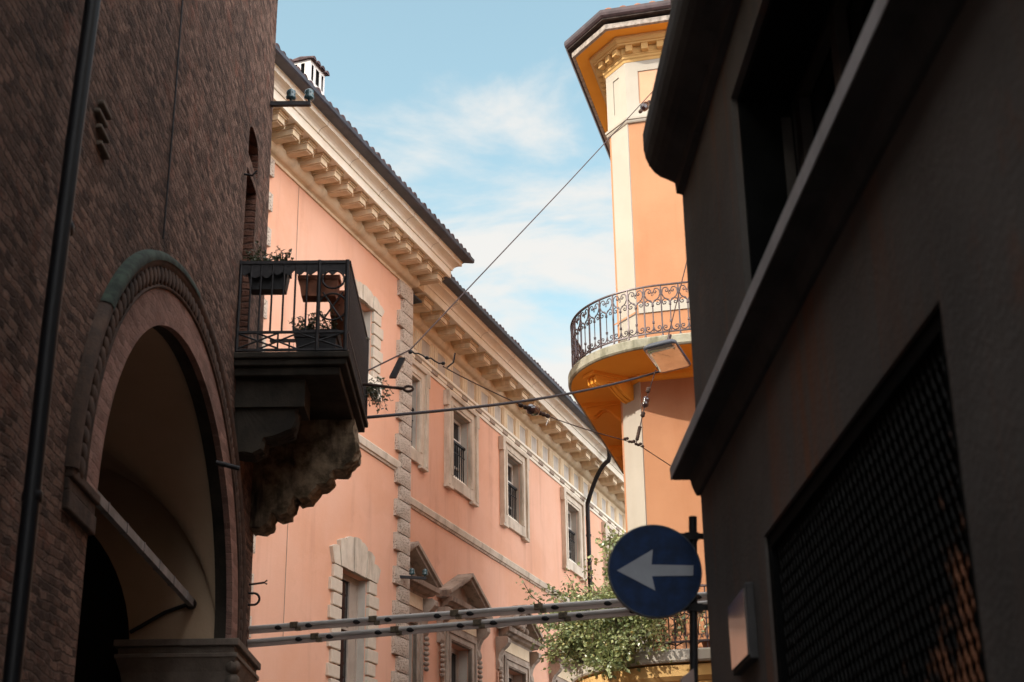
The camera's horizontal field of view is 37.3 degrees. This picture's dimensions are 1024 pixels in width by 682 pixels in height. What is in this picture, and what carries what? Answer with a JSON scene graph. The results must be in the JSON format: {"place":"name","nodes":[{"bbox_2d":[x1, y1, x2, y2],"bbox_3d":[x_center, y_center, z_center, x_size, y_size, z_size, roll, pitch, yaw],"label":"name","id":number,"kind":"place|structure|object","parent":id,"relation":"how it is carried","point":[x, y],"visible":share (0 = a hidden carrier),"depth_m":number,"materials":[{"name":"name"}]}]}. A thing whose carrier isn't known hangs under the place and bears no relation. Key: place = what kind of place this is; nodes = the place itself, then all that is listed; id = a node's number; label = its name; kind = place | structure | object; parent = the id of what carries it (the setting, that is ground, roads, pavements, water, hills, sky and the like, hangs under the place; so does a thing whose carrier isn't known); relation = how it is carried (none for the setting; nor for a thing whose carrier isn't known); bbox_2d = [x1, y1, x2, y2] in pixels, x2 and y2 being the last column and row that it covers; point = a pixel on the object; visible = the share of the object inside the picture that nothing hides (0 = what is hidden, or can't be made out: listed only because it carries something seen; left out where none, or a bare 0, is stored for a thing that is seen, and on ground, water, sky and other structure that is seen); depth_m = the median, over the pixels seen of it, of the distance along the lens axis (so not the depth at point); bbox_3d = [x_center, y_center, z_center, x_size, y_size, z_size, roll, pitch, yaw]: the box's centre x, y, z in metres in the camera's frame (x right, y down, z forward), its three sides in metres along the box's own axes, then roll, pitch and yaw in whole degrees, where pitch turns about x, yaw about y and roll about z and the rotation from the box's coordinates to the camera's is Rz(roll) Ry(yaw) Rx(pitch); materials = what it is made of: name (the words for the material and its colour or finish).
{"place":"outdoors","nodes":[
{"label":"outdoors","id":0,"kind":"place"},
{"bbox_2d":[276,0,661,394],"label":"sky","id":1,"kind":"structure","parent":0,"point":[481,108],"materials":[{"name":"blue"}]},
{"bbox_2d":[701,641,709,647],"bbox_3d":[2.925,4.556,22.741,0.190,0.160,0.190,0,-22,-2],"label":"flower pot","id":2,"kind":"object","parent":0,"point":[704,644],"visible":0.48,"depth_m":22.68,"materials":[{"name":"ceramic"}]},
{"bbox_2d":[643,0,1023,681],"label":"corner house","id":3,"kind":"structure","parent":0,"point":[845,178],"depth_m":4.74,"materials":[{"name":"grey paint"}]},
{"bbox_2d":[728,582,758,675],"bbox_3d":[0.958,1.202,6.320,0.042,0.310,0.420,0,-22,-2],"label":"wall plaque","id":4,"kind":"object","parent":3,"relation":"attached to","point":[743,633],"depth_m":6.20,"materials":[{"name":"grey metal"}]},
{"bbox_2d":[737,0,874,279],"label":"window","id":5,"kind":"structure","parent":3,"relation":"in","point":[803,49],"depth_m":6.45,"materials":[{"name":"black glass"}]},
{"bbox_2d":[777,346,983,681],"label":"window grille","id":6,"kind":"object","parent":3,"relation":"in","point":[921,623],"depth_m":4.59,"materials":[{"name":"black metal"}]},
{"label":"street","id":7,"kind":"structure","parent":0,"visible":0},
{"bbox_2d":[0,0,413,681],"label":"brick tower","id":8,"kind":"structure","parent":7,"relation":"on","point":[174,438],"depth_m":11.67,"materials":[{"name":"brick"}]},
{"bbox_2d":[74,535,128,681],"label":"dark doorway","id":9,"kind":"structure","parent":8,"relation":"in","point":[103,613],"depth_m":13.49,"materials":[{"name":"black"}]},
{"bbox_2d":[242,240,293,294],"bbox_3d":[-2.269,-0.666,14.007,0.559,0.464,0.451,-1,-22,-1],"label":"flower box","id":10,"kind":"object","parent":8,"relation":"attached to","point":[277,285],"visible":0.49,"depth_m":13.91,"materials":[{"name":"black plastic"}]},
{"bbox_2d":[270,88,313,106],"bbox_3d":[-2.299,-2.550,15.909,0.451,0.205,0.110,-1,-22,-1],"label":"insulator bracket","id":11,"kind":"object","parent":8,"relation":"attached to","point":[291,97],"visible":1,"depth_m":15.87,"materials":[{"name":"black metal"}]},
{"bbox_2d":[289,310,342,347],"bbox_3d":[-1.835,0.020,14.204,0.493,0.615,0.500,-1,-22,-1],"label":"flower box","id":12,"kind":"object","parent":8,"relation":"on","point":[300,340],"visible":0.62,"depth_m":14.09,"materials":[{"name":"black plastic"}]},
{"bbox_2d":[298,275,341,301],"bbox_3d":[-1.771,-0.479,13.976,0.388,0.200,0.189,-1,-22,-1],"label":"flower box","id":13,"kind":"object","parent":8,"relation":"attached to","point":[332,281],"visible":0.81,"depth_m":13.91,"materials":[{"name":"plastic"}]},
{"bbox_2d":[330,290,344,340],"bbox_3d":[-1.623,-0.221,14.466,0.178,0.220,0.798,-1,-22,-1],"label":"flower box","id":14,"kind":"object","parent":8,"relation":"attached to","point":[339,306],"visible":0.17,"depth_m":14.14,"materials":[{"name":"ceramic"}]},
{"bbox_2d":[366,376,393,412],"bbox_3d":[-1.366,0.538,15.484,0.346,0.347,0.430,0,-22,-2],"label":"trailing plant","id":15,"kind":"object","parent":8,"relation":"hanging from","point":[372,391],"visible":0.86,"depth_m":15.43,"materials":[{"name":"green plant"}]},
{"bbox_2d":[247,601,706,647],"bbox_3d":[-0.220,2.494,13.418,4.800,0.099,0.065,-8,-23,17],"label":"light tube","id":16,"kind":"object","parent":8,"relation":"attached to","point":[464,625],"visible":0.69,"depth_m":13.52,"materials":[{"name":"black metal"}]},
{"bbox_2d":[249,592,706,633],"bbox_3d":[-0.223,2.412,13.499,4.797,0.111,0.065,-8,-23,17],"label":"light tube","id":17,"kind":"object","parent":8,"relation":"attached to","point":[459,614],"visible":0.77,"depth_m":13.60,"materials":[{"name":"black metal"}]},
{"bbox_2d":[368,92,651,378],"bbox_3d":[0.599,-2.099,21.097,0.558,9.504,11.058,-11,-24,23],"label":"span wire","id":18,"kind":"object","parent":8,"relation":"attached to","point":[644,106],"visible":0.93,"depth_m":17.70,"materials":[{"name":"black metal"}]},
{"bbox_2d":[367,371,659,418],"bbox_3d":[0.586,0.526,20.037,0.610,4.402,11.232,-13,-25,27],"label":"power cable","id":19,"kind":"object","parent":8,"relation":"attached to","point":[479,406],"visible":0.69,"depth_m":18.24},
{"bbox_2d":[248,43,625,681],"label":"pink palazzo","id":20,"kind":"structure","parent":7,"relation":"on","point":[479,508],"depth_m":29.96,"materials":[{"name":"paint"}]},
{"bbox_2d":[325,536,380,681],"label":"window","id":21,"kind":"structure","parent":20,"relation":"in","point":[350,554],"depth_m":26.11,"materials":[{"name":"grey stone"}]},
{"bbox_2d":[342,278,384,399],"bbox_3d":[-2.828,-0.063,27.891,0.290,2.035,1.726,-8,-23,18],"label":"window","id":22,"kind":"structure","parent":20,"relation":"in","point":[366,297],"depth_m":28.34,"materials":[{"name":"grey stone"}]},
{"bbox_2d":[400,568,427,579],"bbox_3d":[-1.828,4.269,27.907,0.575,0.205,0.110,6,-23,-17],"label":"insulator bracket","id":23,"kind":"object","parent":20,"relation":"attached to","point":[424,572],"visible":1,"depth_m":27.89,"materials":[{"name":"black metal"}]},
{"bbox_2d":[410,359,430,472],"bbox_3d":[-2.225,1.416,31.439,0.355,2.223,1.920,-8,-23,18],"label":"window","id":24,"kind":"structure","parent":20,"relation":"in","point":[420,456],"depth_m":31.94,"materials":[{"name":"grey stone"}]},
{"bbox_2d":[407,541,442,681],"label":"window","id":25,"kind":"structure","parent":20,"relation":"in","point":[420,590],"depth_m":30.26,"materials":[{"name":"brown stone"}]},
{"bbox_2d":[443,389,479,507],"bbox_3d":[-1.227,2.430,34.012,0.355,2.223,1.920,-8,-23,18],"label":"window","id":26,"kind":"structure","parent":20,"relation":"in","point":[455,428],"depth_m":34.25,"materials":[{"name":"grey stone"}]},
{"bbox_2d":[436,573,492,681],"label":"window","id":27,"kind":"structure","parent":20,"relation":"in","point":[463,591],"depth_m":32.60,"materials":[{"name":"brown stone"}]},
{"bbox_2d":[499,435,529,542],"bbox_3d":[-0.036,3.640,37.084,0.355,2.223,1.920,-8,-23,18],"label":"window","id":28,"kind":"structure","parent":20,"relation":"in","point":[510,471],"depth_m":37.32,"materials":[{"name":"grey stone"}]},
{"bbox_2d":[496,604,544,681],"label":"window","id":29,"kind":"structure","parent":20,"relation":"in","point":[513,643],"depth_m":35.46,"materials":[{"name":"brown stone"}]},
{"bbox_2d":[547,645,574,681],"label":"window","id":30,"kind":"structure","parent":20,"relation":"in","point":[556,675],"depth_m":37.96,"materials":[{"name":"brown stone"}]},
{"bbox_2d":[560,487,586,582],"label":"window","id":31,"kind":"structure","parent":20,"relation":"in","point":[570,531],"depth_m":41.46,"materials":[{"name":"grey stone"}]},
{"bbox_2d":[601,521,620,585],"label":"window","id":32,"kind":"structure","parent":20,"relation":"in","point":[611,528],"depth_m":44.09,"materials":[{"name":"grey stone"}]},
{"bbox_2d":[564,0,711,681],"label":"orange turret house","id":33,"kind":"structure","parent":7,"relation":"on","point":[614,54],"depth_m":26.19,"materials":[{"name":"paint"}]},
{"bbox_2d":[443,366,670,465],"bbox_3d":[1.018,1.313,20.769,0.281,1.092,9.104,-10,-24,23],"label":"span wire","id":34,"kind":"object","parent":33,"relation":"attached to","point":[532,410],"visible":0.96,"depth_m":19.37,"materials":[{"name":"black metal"}]},
{"bbox_2d":[635,370,655,442],"bbox_3d":[2.014,0.980,22.846,0.368,1.174,0.105,0,-22,-2],"label":"stay wire","id":35,"kind":"object","parent":34,"relation":"attached to","point":[645,402],"visible":1,"depth_m":22.82,"materials":[{"name":"black metal"}]},
{"bbox_2d":[516,523,708,680],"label":"climbing plant","id":36,"kind":"object","parent":33,"relation":"attached to","point":[573,637],"visible":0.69,"depth_m":22.99,"materials":[{"name":"green plant"}]},
{"bbox_2d":[667,263,686,338],"bbox_3d":[3.089,-1.873,25.046,0.364,4.837,2.452,-13,-25,27],"label":"hanger wire","id":37,"kind":"object","parent":33,"relation":"attached to","point":[677,299],"visible":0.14,"depth_m":23.51,"materials":[{"name":"black metal"}]},
{"bbox_2d":[643,334,690,372],"bbox_3d":[2.369,0.114,23.204,0.517,0.463,1.041,-8,-23,18],"label":"street lamp","id":38,"kind":"object","parent":37,"relation":"hanging from","point":[667,355],"visible":1,"depth_m":22.98,"materials":[{"name":"metal"}]},
{"bbox_2d":[607,516,707,681],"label":"one way sign","id":39,"kind":"object","parent":7,"relation":"on","point":[654,571],"visible":0.99,"depth_m":7.50,"materials":[{"name":"blue metal"}]},
{"bbox_2d":[680,669,694,681],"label":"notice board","id":40,"kind":"object","parent":39,"relation":"attached to","point":[688,677],"visible":1,"depth_m":7.25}
]}

